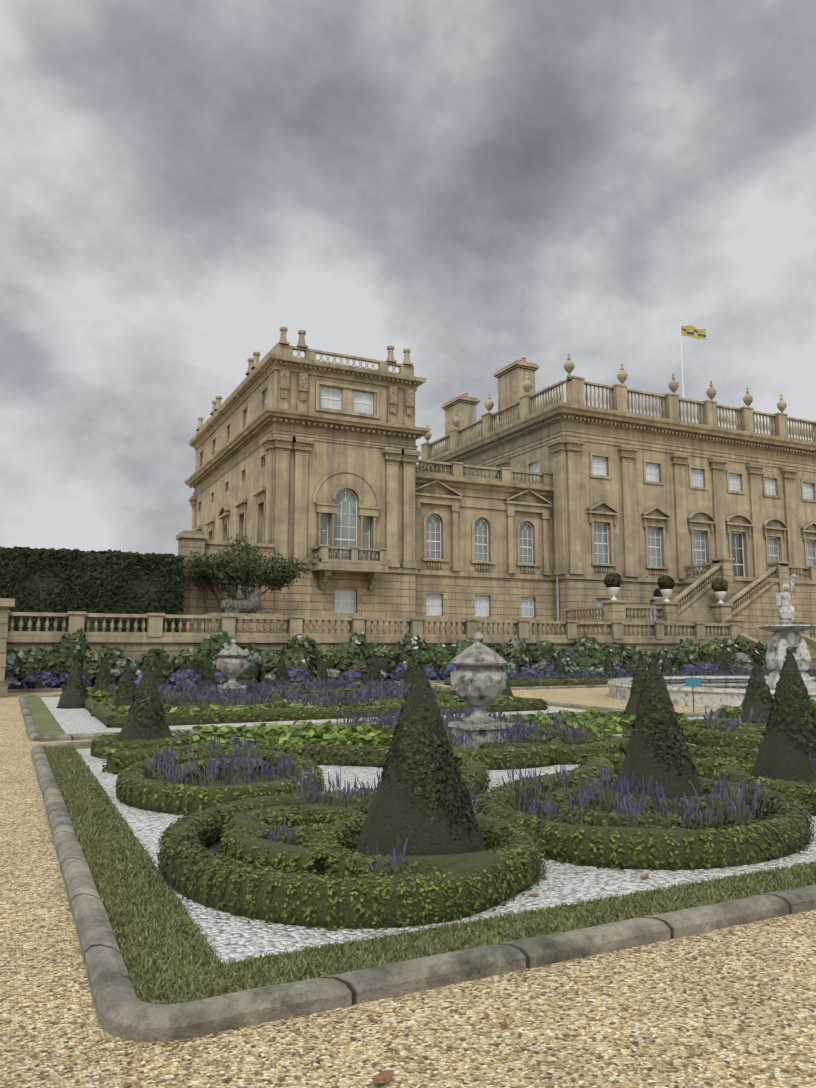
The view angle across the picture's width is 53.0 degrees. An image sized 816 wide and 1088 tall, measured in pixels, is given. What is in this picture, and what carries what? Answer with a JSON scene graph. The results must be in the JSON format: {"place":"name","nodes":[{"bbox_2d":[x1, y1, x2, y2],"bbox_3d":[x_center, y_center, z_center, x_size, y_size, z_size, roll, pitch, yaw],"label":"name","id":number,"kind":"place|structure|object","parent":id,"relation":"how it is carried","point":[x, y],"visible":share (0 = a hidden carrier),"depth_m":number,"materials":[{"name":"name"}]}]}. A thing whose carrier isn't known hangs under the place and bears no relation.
{"place":"outdoors","nodes":[
{"label":"outdoors","id":0,"kind":"place"},
{"bbox_2d":[0,546,184,631],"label":"tall hedge","id":1,"kind":"object","parent":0,"point":[92,585],"depth_m":40.82,"materials":[{"name":"green plant"}]},
{"bbox_2d":[0,684,815,1087],"bbox_3d":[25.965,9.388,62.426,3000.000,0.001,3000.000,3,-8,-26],"label":"ground","id":2,"kind":"structure","parent":0,"point":[732,1006],"depth_m":3.54,"materials":[{"name":"beige gravel"}]},
{"bbox_2d":[8,679,444,692],"bbox_3d":[21.261,7.539,48.048,81.200,0.120,5.200,3,-8,-26],"label":"border edge","id":3,"kind":"object","parent":2,"relation":"on","point":[19,690],"depth_m":28.76,"materials":[{"name":"stone"}]},
{"bbox_2d":[5,637,769,688],"bbox_3d":[12.942,6.143,44.428,64.277,1.997,5.434,3,-8,-26],"label":"flower border","id":4,"kind":"object","parent":3,"relation":"on","point":[383,663],"visible":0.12,"depth_m":36.29,"materials":[{"name":"green plant"}]},
{"bbox_2d":[5,627,767,688],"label":"border plants","id":5,"kind":"object","parent":2,"relation":"on","point":[269,658],"visible":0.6,"depth_m":36.94,"materials":[{"name":"green plant"}]},
{"bbox_2d":[0,557,815,697],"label":"terrace stone","id":6,"kind":"object","parent":2,"relation":"on","point":[746,608],"visible":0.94,"depth_m":45.40,"materials":[{"name":"beige stone"}]},
{"bbox_2d":[203,585,281,632],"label":"sphinx","id":7,"kind":"object","parent":6,"relation":"on","point":[239,607],"visible":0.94,"depth_m":40.75,"materials":[{"name":"stone"}]},
{"bbox_2d":[180,533,310,611],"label":"tree","id":8,"kind":"object","parent":6,"relation":"on","point":[231,565],"depth_m":42.59,"materials":[{"name":"green plant"}]},
{"bbox_2d":[607,587,794,619],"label":"urns","id":9,"kind":"object","parent":6,"relation":"on","point":[665,593],"visible":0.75,"depth_m":52.52,"materials":[{"name":"white stone"}]},
{"bbox_2d":[19,683,815,1041],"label":"beds","id":10,"kind":"object","parent":2,"relation":"on","point":[121,1009],"visible":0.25,"depth_m":4.52,"materials":[{"name":"white gravel"}]},
{"bbox_2d":[216,631,510,748],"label":"stone urns","id":11,"kind":"object","parent":10,"relation":"on","point":[478,679],"visible":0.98,"depth_m":11.48,"materials":[{"name":"stone"}]},
{"bbox_2d":[43,744,815,1003],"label":"grass","id":12,"kind":"structure","parent":10,"relation":"on","point":[69,766],"depth_m":4.71,"materials":[{"name":"green plant"}]},
{"bbox_2d":[58,575,815,855],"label":"yews","id":13,"kind":"object","parent":10,"relation":"on","point":[392,819],"visible":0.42,"depth_m":7.61,"materials":[{"name":"green plant"}]},
{"bbox_2d":[85,673,815,930],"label":"box hedges","id":14,"kind":"object","parent":10,"relation":"on","point":[459,863],"visible":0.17,"depth_m":6.18,"materials":[{"name":"green plant"}]},
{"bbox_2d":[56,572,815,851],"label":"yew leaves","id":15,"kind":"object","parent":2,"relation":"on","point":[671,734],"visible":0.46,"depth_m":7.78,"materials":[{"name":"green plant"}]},
{"bbox_2d":[118,874,776,1086],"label":"dead leaves","id":16,"kind":"object","parent":2,"relation":"on","point":[385,1076],"visible":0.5,"depth_m":3.07,"materials":[{"name":"brown plant"}]},
{"bbox_2d":[89,689,815,759],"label":"lime foliage","id":17,"kind":"object","parent":2,"relation":"on","point":[327,733],"visible":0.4,"depth_m":12.97,"materials":[{"name":"green plant"}]},
{"bbox_2d":[107,667,815,875],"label":"lavender","id":18,"kind":"object","parent":2,"relation":"on","point":[212,694],"visible":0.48,"depth_m":9.95,"materials":[{"name":"purple plant"}]},
{"bbox_2d":[685,678,701,711],"bbox_3d":[6.742,3.592,19.311,0.381,0.860,0.042,0,-7,1],"label":"sign","id":19,"kind":"object","parent":2,"relation":"on","point":[692,682],"visible":0.82,"depth_m":19.33,"materials":[{"name":"teal"}]},
{"bbox_2d":[608,574,815,707],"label":"fountain","id":20,"kind":"object","parent":2,"relation":"on","point":[715,691],"visible":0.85,"depth_m":24.92,"materials":[{"name":"stone"}]},
{"bbox_2d":[0,0,815,555],"label":"sky","id":21,"kind":"structure","parent":0,"point":[474,188],"materials":[{"name":"grey"}]},
{"bbox_2d":[176,319,815,634],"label":"house","id":22,"kind":"structure","parent":0,"point":[529,508],"depth_m":56.29,"materials":[{"name":"stone"}]},
{"bbox_2d":[681,325,705,338],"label":"flag","id":23,"kind":"object","parent":22,"relation":"attached to","point":[692,331],"visible":1,"depth_m":71.08,"materials":[{"name":"yellow fabric"}]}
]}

